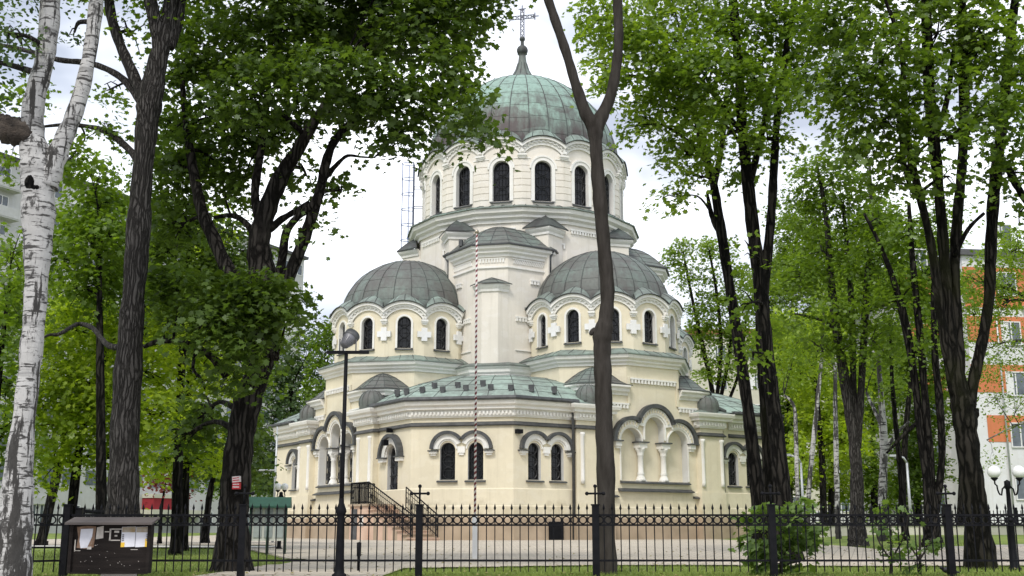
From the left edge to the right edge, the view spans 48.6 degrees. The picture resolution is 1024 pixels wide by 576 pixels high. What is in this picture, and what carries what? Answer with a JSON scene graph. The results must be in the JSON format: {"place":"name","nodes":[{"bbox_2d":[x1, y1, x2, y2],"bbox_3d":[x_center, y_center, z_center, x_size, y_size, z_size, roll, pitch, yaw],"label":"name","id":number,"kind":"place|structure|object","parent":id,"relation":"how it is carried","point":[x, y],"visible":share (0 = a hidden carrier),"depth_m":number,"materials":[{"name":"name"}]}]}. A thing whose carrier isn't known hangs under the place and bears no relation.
{"place":"outdoors","nodes":[
{"label":"outdoors","id":0,"kind":"place"},
{"bbox_2d":[32,545,274,546],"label":"path","id":1,"kind":"structure","parent":0,"point":[153,546],"depth_m":31.73,"materials":[{"name":"concrete"}]},
{"bbox_2d":[0,0,1023,401],"label":"sky","id":2,"kind":"structure","parent":0,"point":[371,222],"materials":[{"name":"white"}]},
{"bbox_2d":[32,535,1023,575],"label":"courtyard","id":3,"kind":"structure","parent":0,"point":[507,551],"depth_m":26.55,"materials":[{"name":"grey concrete"}]},
{"bbox_2d":[142,461,201,543],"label":"broadleaf tree","id":4,"kind":"object","parent":3,"relation":"on","point":[161,490],"visible":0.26,"depth_m":37.29,"materials":[{"name":"green plant"}]},
{"bbox_2d":[274,483,287,548],"bbox_3d":[-6.217,6.148,30.386,0.380,1.805,0.200,0,-12,0],"label":"globe lamp","id":5,"kind":"object","parent":3,"relation":"on","point":[278,487],"visible":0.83,"depth_m":30.48,"materials":[{"name":"white glass"}]},
{"bbox_2d":[326,328,368,575],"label":"floodlight pole","id":6,"kind":"object","parent":3,"relation":"on","point":[350,337],"visible":1,"depth_m":15.68,"materials":[{"name":"black metal"}]},
{"bbox_2d":[357,542,360,570],"bbox_3d":[-2.395,4.217,17.710,0.066,0.487,0.066,-5,-13,22],"label":"bollard","id":7,"kind":"object","parent":3,"relation":"on","point":[358,543],"visible":0.57,"depth_m":17.70,"materials":[{"name":"black metal"}]},
{"bbox_2d":[472,230,478,558],"bbox_3d":[-0.769,2.150,24.080,0.130,7.010,0.120,0,-12,0],"label":"striped pole","id":8,"kind":"object","parent":3,"relation":"on","point":[474,541],"visible":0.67,"depth_m":23.91,"materials":[{"name":"metal"}]},
{"bbox_2d":[38,543,1023,575],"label":"fallen leaves","id":9,"kind":"object","parent":3,"relation":"on","point":[535,567],"visible":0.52,"depth_m":17.89,"materials":[{"name":"brown plant"}]},
{"bbox_2d":[893,544,1023,549],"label":"kerb","id":10,"kind":"structure","parent":3,"relation":"on","point":[960,547],"depth_m":28.65,"materials":[{"name":"concrete"}]},
{"bbox_2d":[32,533,1023,575],"bbox_3d":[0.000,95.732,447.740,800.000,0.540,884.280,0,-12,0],"label":"ground","id":11,"kind":"structure","parent":0,"point":[1003,539],"depth_m":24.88,"materials":[{"name":"green plant"}]},
{"bbox_2d":[0,222,56,494],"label":"broadleaf tree","id":12,"kind":"object","parent":11,"relation":"on","point":[15,325],"visible":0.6,"depth_m":23.91,"materials":[{"name":"green plant"}]},
{"bbox_2d":[0,252,66,335],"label":"broadleaf tree","id":13,"kind":"object","parent":11,"relation":"on","point":[15,277],"visible":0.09,"depth_m":36.75,"materials":[{"name":"green plant"}]},
{"bbox_2d":[23,150,160,510],"bbox_3d":[-9.067,1.323,24.649,2.825,9.224,3.452,0,-12,0],"label":"broadleaf tree","id":14,"kind":"object","parent":11,"relation":"on","point":[99,230],"visible":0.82,"depth_m":24.58,"materials":[{"name":"green plant"}]},
{"bbox_2d":[77,507,141,516],"bbox_3d":[-7.590,4.768,21.651,0.118,1.011,7.367,2,-12,-10],"label":"iron fence","id":15,"kind":"object","parent":11,"relation":"on","point":[81,510],"visible":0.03,"depth_m":19.03,"materials":[{"name":"black metal"}]},
{"bbox_2d":[0,282,219,517],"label":"broadleaf tree","id":16,"kind":"object","parent":11,"relation":"on","point":[72,408],"visible":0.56,"depth_m":25.29,"materials":[{"name":"green plant"}]},
{"bbox_2d":[0,0,252,575],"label":"linden tree","id":17,"kind":"object","parent":11,"relation":"on","point":[166,26],"visible":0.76,"depth_m":17.68,"materials":[{"name":"brown plant"}]},
{"bbox_2d":[0,152,308,533],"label":"apartment block","id":18,"kind":"structure","parent":11,"relation":"on","point":[10,201],"depth_m":113.69,"materials":[{"name":"beige paint"}]},
{"bbox_2d":[0,224,5,234],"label":"window","id":19,"kind":"structure","parent":18,"relation":"in","point":[2,231],"depth_m":107.39,"materials":[{"name":"grey glass"}]},
{"bbox_2d":[0,194,8,205],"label":"window","id":20,"kind":"structure","parent":18,"relation":"in","point":[4,200],"depth_m":107.89,"materials":[{"name":"grey glass"}]},
{"bbox_2d":[0,165,11,176],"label":"window","id":21,"kind":"structure","parent":18,"relation":"in","point":[3,169],"depth_m":108.29,"materials":[{"name":"grey glass"}]},
{"bbox_2d":[17,229,22,244],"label":"window","id":22,"kind":"structure","parent":18,"relation":"in","point":[20,238],"depth_m":109.10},
{"bbox_2d":[34,504,36,523],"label":"window","id":23,"kind":"structure","parent":18,"relation":"in","point":[35,505],"depth_m":107.65,"materials":[{"name":"grey glass"}]},
{"bbox_2d":[38,504,44,523],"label":"window","id":24,"kind":"structure","parent":18,"relation":"in","point":[41,508],"depth_m":108.26,"materials":[{"name":"grey glass"}]},
{"bbox_2d":[54,186,62,199],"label":"window","id":25,"kind":"structure","parent":18,"relation":"in","point":[57,194],"depth_m":113.87,"materials":[{"name":"grey glass"}]},
{"bbox_2d":[70,189,85,204],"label":"window","id":26,"kind":"structure","parent":18,"relation":"in","point":[75,201],"depth_m":115.54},
{"bbox_2d":[297,265,301,275],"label":"window","id":27,"kind":"structure","parent":18,"relation":"in","point":[299,272],"depth_m":148.05,"materials":[{"name":"grey glass"}]},
{"bbox_2d":[3,190,316,544],"bbox_3d":[-11.187,2.378,34.423,10.425,11.001,4.321,0,-12,0],"label":"broadleaf tree","id":28,"kind":"object","parent":11,"relation":"on","point":[40,539],"visible":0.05,"depth_m":34.57,"materials":[{"name":"green plant"}]},
{"bbox_2d":[139,201,243,550],"bbox_3d":[-8.623,2.178,30.249,3.380,9.738,4.319,0,-12,0],"label":"broadleaf tree","id":29,"kind":"object","parent":11,"relation":"on","point":[187,466],"visible":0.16,"depth_m":29.55,"materials":[{"name":"green plant"}]},
{"bbox_2d":[114,105,277,554],"bbox_3d":[-7.753,0.806,27.365,4.240,11.297,3.627,0,-12,0],"label":"broadleaf tree","id":30,"kind":"object","parent":11,"relation":"on","point":[202,259],"visible":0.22,"depth_m":27.31,"materials":[{"name":"green plant"}]},
{"bbox_2d":[149,397,286,542],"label":"broadleaf tree","id":31,"kind":"object","parent":11,"relation":"on","point":[261,456],"visible":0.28,"depth_m":39.25,"materials":[{"name":"green plant"}]},
{"bbox_2d":[171,444,273,502],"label":"broadleaf tree","id":32,"kind":"object","parent":11,"relation":"on","point":[216,489],"visible":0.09,"depth_m":93.16,"materials":[{"name":"green plant"}]},
{"bbox_2d":[258,427,277,541],"bbox_3d":[-9.113,7.198,41.409,1.000,4.247,0.100,0,-12,0],"label":"lamp mast","id":33,"kind":"object","parent":11,"relation":"on","point":[274,492],"visible":0.49,"depth_m":41.52,"materials":[{"name":"grey metal"}]},
{"bbox_2d":[249,497,291,554],"bbox_3d":[-5.682,5.573,26.419,1.017,1.377,0.700,2,-12,-8],"label":"display case","id":34,"kind":"object","parent":11,"relation":"on","point":[266,502],"visible":0.43,"depth_m":26.33,"materials":[{"name":"green paint"}]},
{"bbox_2d":[253,508,283,537],"bbox_3d":[-5.659,5.461,26.350,0.677,0.670,0.015,2,-12,-8],"label":"glass door","id":35,"kind":"structure","parent":34,"relation":"in","point":[256,510],"depth_m":26.34,"materials":[{"name":"grey glass"}]},
{"bbox_2d":[252,327,332,496],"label":"broadleaf tree","id":36,"kind":"object","parent":11,"relation":"on","point":[279,411],"visible":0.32,"depth_m":83.60,"materials":[{"name":"green plant"}]},
{"bbox_2d":[295,317,334,405],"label":"broadleaf tree","id":37,"kind":"object","parent":11,"relation":"on","point":[307,386],"visible":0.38,"depth_m":79.64,"materials":[{"name":"green plant"}]},
{"bbox_2d":[127,0,536,572],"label":"maple tree","id":38,"kind":"object","parent":11,"relation":"on","point":[355,40],"visible":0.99,"depth_m":18.46,"materials":[{"name":"green plant"}]},
{"bbox_2d":[232,482,240,488],"bbox_3d":[-4.290,3.082,17.653,0.119,0.102,0.084,0,-12,0],"label":"sign plate","id":39,"kind":"object","parent":38,"relation":"attached to","point":[236,485],"visible":1,"depth_m":17.62,"materials":[{"name":"red metal"}]},
{"bbox_2d":[232,476,240,482],"bbox_3d":[-4.295,2.983,17.674,0.120,0.090,0.084,-6,-12,-1],"label":"sign plate","id":40,"kind":"object","parent":38,"relation":"attached to","point":[236,478],"visible":1,"depth_m":17.64,"materials":[{"name":"white metal"}]},
{"bbox_2d":[267,5,784,540],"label":"church","id":41,"kind":"structure","parent":11,"relation":"on","point":[677,431],"depth_m":56.28,"materials":[{"name":"beige paint"}]},
{"bbox_2d":[288,463,296,490],"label":"window","id":42,"kind":"structure","parent":41,"relation":"in","point":[296,463],"depth_m":61.89,"materials":[{"name":"grey glass"}]},
{"bbox_2d":[326,450,330,483],"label":"window","id":43,"kind":"structure","parent":41,"relation":"in","point":[328,468],"depth_m":58.70,"materials":[{"name":"grey glass"}]},
{"bbox_2d":[337,435,340,482],"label":"window","id":44,"kind":"structure","parent":41,"relation":"in","point":[339,458],"depth_m":57.62,"materials":[{"name":"black glass"}]},
{"bbox_2d":[349,449,352,481],"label":"window","id":45,"kind":"structure","parent":41,"relation":"in","point":[351,453],"depth_m":56.45,"materials":[{"name":"grey glass"}]},
{"bbox_2d":[359,318,374,350],"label":"window","id":46,"kind":"structure","parent":41,"relation":"in","point":[368,325],"depth_m":57.59,"materials":[{"name":"black glass"}]},
{"bbox_2d":[390,448,397,489],"bbox_3d":[-5.381,8.555,51.969,0.170,2.650,1.060,8,-14,-32],"label":"door","id":47,"kind":"structure","parent":41,"relation":"in","point":[394,464],"depth_m":52.15,"materials":[{"name":"glass"}]},
{"bbox_2d":[395,317,412,349],"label":"window","id":48,"kind":"structure","parent":41,"relation":"in","point":[404,323],"depth_m":57.17,"materials":[{"name":"black glass"}]},
{"bbox_2d":[429,177,441,217],"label":"window","id":49,"kind":"structure","parent":41,"relation":"in","point":[438,181],"depth_m":63.70,"materials":[{"name":"black glass"}]},
{"bbox_2d":[433,319,449,351],"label":"window","id":50,"kind":"structure","parent":41,"relation":"in","point":[440,325],"depth_m":57.78,"materials":[{"name":"black glass"}]},
{"bbox_2d":[436,443,457,482],"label":"window","id":51,"kind":"structure","parent":41,"relation":"in","point":[448,449],"depth_m":50.44,"materials":[{"name":"black glass"}]},
{"bbox_2d":[453,167,471,208],"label":"window","id":52,"kind":"structure","parent":41,"relation":"in","point":[464,177],"depth_m":62.05,"materials":[{"name":"black glass"}]},
{"bbox_2d":[464,442,485,481],"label":"window","id":53,"kind":"structure","parent":41,"relation":"in","point":[479,459],"depth_m":50.19,"materials":[{"name":"black glass"}]},
{"bbox_2d":[490,162,511,203],"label":"window","id":54,"kind":"structure","parent":41,"relation":"in","point":[501,170],"depth_m":61.14,"materials":[{"name":"black glass"}]},
{"bbox_2d":[526,443,544,482],"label":"window","id":55,"kind":"structure","parent":41,"relation":"in","point":[533,453],"depth_m":50.44,"materials":[{"name":"black glass"}]},
{"bbox_2d":[536,316,547,349],"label":"window","id":56,"kind":"structure","parent":41,"relation":"in","point":[543,321],"depth_m":56.76,"materials":[{"name":"black glass"}]},
{"bbox_2d":[532,162,553,202],"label":"window","id":57,"kind":"structure","parent":41,"relation":"in","point":[542,169],"depth_m":61.11,"materials":[{"name":"black glass"}]},
{"bbox_2d":[549,444,566,482],"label":"window","id":58,"kind":"structure","parent":41,"relation":"in","point":[555,450],"depth_m":51.10,"materials":[{"name":"black glass"}]},
{"bbox_2d":[564,310,581,344],"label":"window","id":59,"kind":"structure","parent":41,"relation":"in","point":[573,317],"depth_m":55.43,"materials":[{"name":"black glass"}]},
{"bbox_2d":[572,167,590,208],"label":"window","id":60,"kind":"structure","parent":41,"relation":"in","point":[580,186],"depth_m":61.94,"materials":[{"name":"black glass"}]},
{"bbox_2d":[605,176,615,216],"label":"window","id":61,"kind":"structure","parent":41,"relation":"in","point":[606,180],"depth_m":63.70,"materials":[{"name":"black glass"}]},
{"bbox_2d":[611,309,622,342],"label":"window","id":62,"kind":"structure","parent":41,"relation":"in","point":[615,335],"depth_m":55.02,"materials":[{"name":"black glass"}]},
{"bbox_2d":[642,311,657,345],"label":"window","id":63,"kind":"structure","parent":41,"relation":"in","point":[647,316],"depth_m":55.66,"materials":[{"name":"black glass"}]},
{"bbox_2d":[727,453,742,487],"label":"window","id":64,"kind":"structure","parent":41,"relation":"in","point":[731,465],"depth_m":56.84,"materials":[{"name":"black glass"}]},
{"bbox_2d":[746,459,749,487],"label":"window","id":65,"kind":"structure","parent":41,"relation":"in","point":[747,486],"depth_m":57.38,"materials":[{"name":"black glass"}]},
{"bbox_2d":[32,484,1023,575],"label":"iron fence","id":66,"kind":"object","parent":11,"relation":"on","point":[771,515],"visible":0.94,"depth_m":15.64,"materials":[{"name":"black metal"}]},
{"bbox_2d":[544,0,623,574],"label":"ash tree","id":67,"kind":"object","parent":11,"relation":"on","point":[601,331],"visible":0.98,"depth_m":17.75,"materials":[{"name":"brown plant"}]},
{"bbox_2d":[561,0,767,540],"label":"linden tree","id":68,"kind":"object","parent":11,"relation":"on","point":[635,41],"visible":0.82,"depth_m":24.24,"materials":[{"name":"green plant"}]},
{"bbox_2d":[657,235,756,396],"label":"young tree","id":69,"kind":"object","parent":11,"relation":"on","point":[708,324],"visible":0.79,"depth_m":79.26,"materials":[{"name":"green plant"}]},
{"bbox_2d":[647,0,854,558],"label":"linden tree","id":70,"kind":"object","parent":11,"relation":"on","point":[740,64],"visible":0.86,"depth_m":23.32,"materials":[{"name":"green plant"}]},
{"bbox_2d":[685,329,849,513],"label":"apartment block","id":71,"kind":"structure","parent":11,"relation":"on","point":[736,394],"depth_m":120.72,"materials":[{"name":"beige paint"}]},
{"bbox_2d":[709,345,725,359],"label":"window","id":72,"kind":"structure","parent":71,"relation":"in","point":[716,346],"depth_m":121.60,"materials":[{"name":"white glass"}]},
{"bbox_2d":[713,375,727,389],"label":"window","id":73,"kind":"structure","parent":71,"relation":"in","point":[714,375],"depth_m":120.83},
{"bbox_2d":[749,374,757,388],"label":"window","id":74,"kind":"structure","parent":71,"relation":"in","point":[752,381],"depth_m":120.54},
{"bbox_2d":[840,498,849,511],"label":"window","id":75,"kind":"structure","parent":71,"relation":"in","point":[842,507],"depth_m":116.91,"materials":[{"name":"grey glass"}]},
{"bbox_2d":[748,269,798,502],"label":"linden tree","id":76,"kind":"object","parent":11,"relation":"on","point":[766,464],"visible":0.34,"depth_m":27.42,"materials":[{"name":"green plant"}]},
{"bbox_2d":[727,496,830,575],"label":"maple shrub","id":77,"kind":"object","parent":11,"relation":"on","point":[808,502],"visible":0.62,"depth_m":16.13,"materials":[{"name":"green plant"}]},
{"bbox_2d":[745,316,818,501],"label":"broadleaf tree","id":78,"kind":"object","parent":11,"relation":"on","point":[790,423],"visible":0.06,"depth_m":61.42,"materials":[{"name":"green plant"}]},
{"bbox_2d":[787,454,803,519],"bbox_3d":[11.266,8.339,45.256,0.820,3.400,0.180,0,-12,0],"label":"lamp mast","id":79,"kind":"object","parent":11,"relation":"on","point":[801,478],"visible":0.51,"depth_m":45.38,"materials":[{"name":"grey metal"}]},
{"bbox_2d":[736,250,855,503],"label":"broadleaf tree","id":80,"kind":"object","parent":11,"relation":"on","point":[782,301],"visible":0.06,"depth_m":84.73,"materials":[{"name":"green plant"}]},
{"bbox_2d":[774,313,820,534],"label":"birch tree","id":81,"kind":"object","parent":11,"relation":"on","point":[796,455],"visible":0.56,"depth_m":44.08,"materials":[{"name":"green plant"}]},
{"bbox_2d":[770,306,875,523],"bbox_3d":[13.720,5.959,52.084,5.664,10.815,4.339,3,-12,-12],"label":"broadleaf tree","id":82,"kind":"object","parent":11,"relation":"on","point":[824,437],"visible":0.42,"depth_m":51.70,"materials":[{"name":"green plant"}]},
{"bbox_2d":[787,273,859,522],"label":"birch tree","id":83,"kind":"object","parent":11,"relation":"on","point":[812,450],"visible":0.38,"depth_m":40.93,"materials":[{"name":"green plant"}]},
{"bbox_2d":[810,511,849,523],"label":"parked car","id":84,"kind":"object","parent":11,"relation":"on","point":[818,518],"visible":0.01,"depth_m":77.56,"materials":[{"name":"paint"}]},
{"bbox_2d":[798,267,862,538],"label":"birch tree","id":85,"kind":"object","parent":11,"relation":"on","point":[836,451],"visible":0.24,"depth_m":42.83,"materials":[{"name":"green plant"}]},
{"bbox_2d":[787,354,876,523],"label":"broadleaf tree","id":86,"kind":"object","parent":11,"relation":"on","point":[844,479],"visible":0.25,"depth_m":57.06,"materials":[{"name":"green plant"}]},
{"bbox_2d":[757,140,937,546],"bbox_3d":[10.235,1.530,33.883,5.526,12.408,4.549,0,-12,0],"label":"linden tree","id":87,"kind":"object","parent":11,"relation":"on","point":[852,398],"visible":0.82,"depth_m":33.77,"materials":[{"name":"green plant"}]},
{"bbox_2d":[769,203,973,311],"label":"broadleaf tree","id":88,"kind":"object","parent":11,"relation":"on","point":[787,239],"visible":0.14,"depth_m":76.22,"materials":[{"name":"green plant"}]},
{"bbox_2d":[837,348,912,522],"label":"broadleaf tree","id":89,"kind":"object","parent":11,"relation":"on","point":[871,483],"visible":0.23,"depth_m":64.81,"materials":[{"name":"green plant"}]},
{"bbox_2d":[848,304,915,540],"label":"birch tree","id":90,"kind":"object","parent":11,"relation":"on","point":[885,444],"visible":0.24,"depth_m":36.74,"materials":[{"name":"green plant"}]},
{"bbox_2d":[870,320,915,540],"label":"linden tree","id":91,"kind":"object","parent":11,"relation":"on","point":[892,389],"visible":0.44,"depth_m":35.82,"materials":[{"name":"green plant"}]},
{"bbox_2d":[866,498,925,575],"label":"sapling","id":92,"kind":"object","parent":11,"relation":"on","point":[895,554],"visible":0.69,"depth_m":16.04,"materials":[{"name":"green plant"}]},
{"bbox_2d":[773,0,1023,569],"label":"maple tree","id":93,"kind":"object","parent":11,"relation":"on","point":[1002,109],"visible":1,"depth_m":19.93,"materials":[{"name":"green plant"}]},
{"bbox_2d":[888,454,912,522],"bbox_3d":[16.907,8.979,49.209,0.830,3.471,0.180,0,-12,0],"label":"lamp mast","id":94,"kind":"object","parent":11,"relation":"on","point":[908,484],"visible":0.68,"depth_m":49.27,"materials":[{"name":"grey metal"}]},
{"bbox_2d":[834,194,984,546],"bbox_3d":[11.229,2.135,31.543,4.153,10.217,3.252,-9,-15,36],"label":"linden tree","id":95,"kind":"object","parent":11,"relation":"on","point":[915,279],"visible":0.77,"depth_m":31.22,"materials":[{"name":"green plant"}]},
{"bbox_2d":[841,258,983,522],"bbox_3d":[19.315,5.277,55.347,5.962,13.470,4.815,0,-12,0],"label":"broadleaf tree","id":96,"kind":"object","parent":11,"relation":"on","point":[931,392],"visible":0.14,"depth_m":55.09,"materials":[{"name":"green plant"}]},
{"bbox_2d":[801,507,1023,536],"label":"perimeter wall","id":97,"kind":"structure","parent":11,"relation":"on","point":[1003,530],"depth_m":45.98,"materials":[{"name":"concrete"}]},
{"bbox_2d":[875,377,958,523],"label":"broadleaf tree","id":98,"kind":"object","parent":11,"relation":"on","point":[915,476],"visible":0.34,"depth_m":58.81,"materials":[{"name":"green plant"}]},
{"bbox_2d":[896,512,944,575],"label":"sapling","id":99,"kind":"object","parent":11,"relation":"on","point":[929,549],"visible":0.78,"depth_m":16.10,"materials":[{"name":"green plant"}]},
{"bbox_2d":[843,224,1023,523],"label":"apartment block","id":100,"kind":"structure","parent":11,"relation":"on","point":[1014,446],"depth_m":66.51,"materials":[{"name":"white paint"}]},
{"bbox_2d":[915,249,927,269],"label":"window","id":101,"kind":"structure","parent":100,"relation":"in","point":[919,254],"depth_m":70.69,"materials":[{"name":"grey glass"}]},
{"bbox_2d":[940,495,944,516],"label":"window","id":102,"kind":"structure","parent":100,"relation":"in","point":[943,497],"depth_m":67.63,"materials":[{"name":"grey glass"}]},
{"bbox_2d":[997,224,1011,244],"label":"window","id":103,"kind":"structure","parent":100,"relation":"in","point":[1000,228],"depth_m":68.58,"materials":[{"name":"grey glass"}]},
{"bbox_2d":[997,272,1016,295],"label":"window","id":104,"kind":"structure","parent":100,"relation":"in","point":[1005,276],"depth_m":67.93,"materials":[{"name":"grey glass"}]},
{"bbox_2d":[1000,321,1021,345],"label":"window","id":105,"kind":"structure","parent":100,"relation":"in","point":[1007,323],"depth_m":67.25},
{"bbox_2d":[1005,371,1023,395],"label":"window","id":106,"kind":"structure","parent":100,"relation":"in","point":[1018,377],"depth_m":66.60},
{"bbox_2d":[1009,422,1023,447],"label":"window","id":107,"kind":"structure","parent":100,"relation":"in","point":[1017,441],"depth_m":65.94,"materials":[{"name":"white glass"}]},
{"bbox_2d":[1014,477,1023,499],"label":"window","id":108,"kind":"structure","parent":100,"relation":"in","point":[1020,496],"depth_m":65.28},
{"bbox_2d":[940,566,958,572],"bbox_3d":[6.330,4.095,16.412,0.333,0.145,0.090,2,-12,-10],"label":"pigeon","id":109,"kind":"object","parent":11,"relation":"on","point":[945,569],"visible":0.38,"depth_m":16.38,"materials":[{"name":"grey"}]},
{"bbox_2d":[926,225,1023,523],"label":"broadleaf tree","id":110,"kind":"object","parent":11,"relation":"on","point":[959,502],"visible":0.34,"depth_m":48.88,"materials":[{"name":"green plant"}]},
{"bbox_2d":[941,225,1023,468],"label":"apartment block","id":111,"kind":"object","parent":11,"relation":"on","point":[1002,287],"visible":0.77,"depth_m":40.54,"materials":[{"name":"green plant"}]},
{"bbox_2d":[987,466,1023,570],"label":"globe lamp","id":112,"kind":"object","parent":11,"relation":"on","point":[993,472],"visible":0.94,"depth_m":18.68,"materials":[{"name":"black metal"}]},
{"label":"pavement","id":113,"kind":"structure","parent":0,"visible":0},
{"bbox_2d":[0,0,114,575],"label":"birch tree","id":114,"kind":"object","parent":113,"relation":"on","point":[41,165],"visible":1,"depth_m":14.18,"materials":[{"name":"white plant"}]},
{"bbox_2d":[65,517,159,575],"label":"notice board","id":115,"kind":"object","parent":113,"relation":"on","point":[112,546],"visible":1,"depth_m":14.76,"materials":[{"name":"wood"}]}
]}

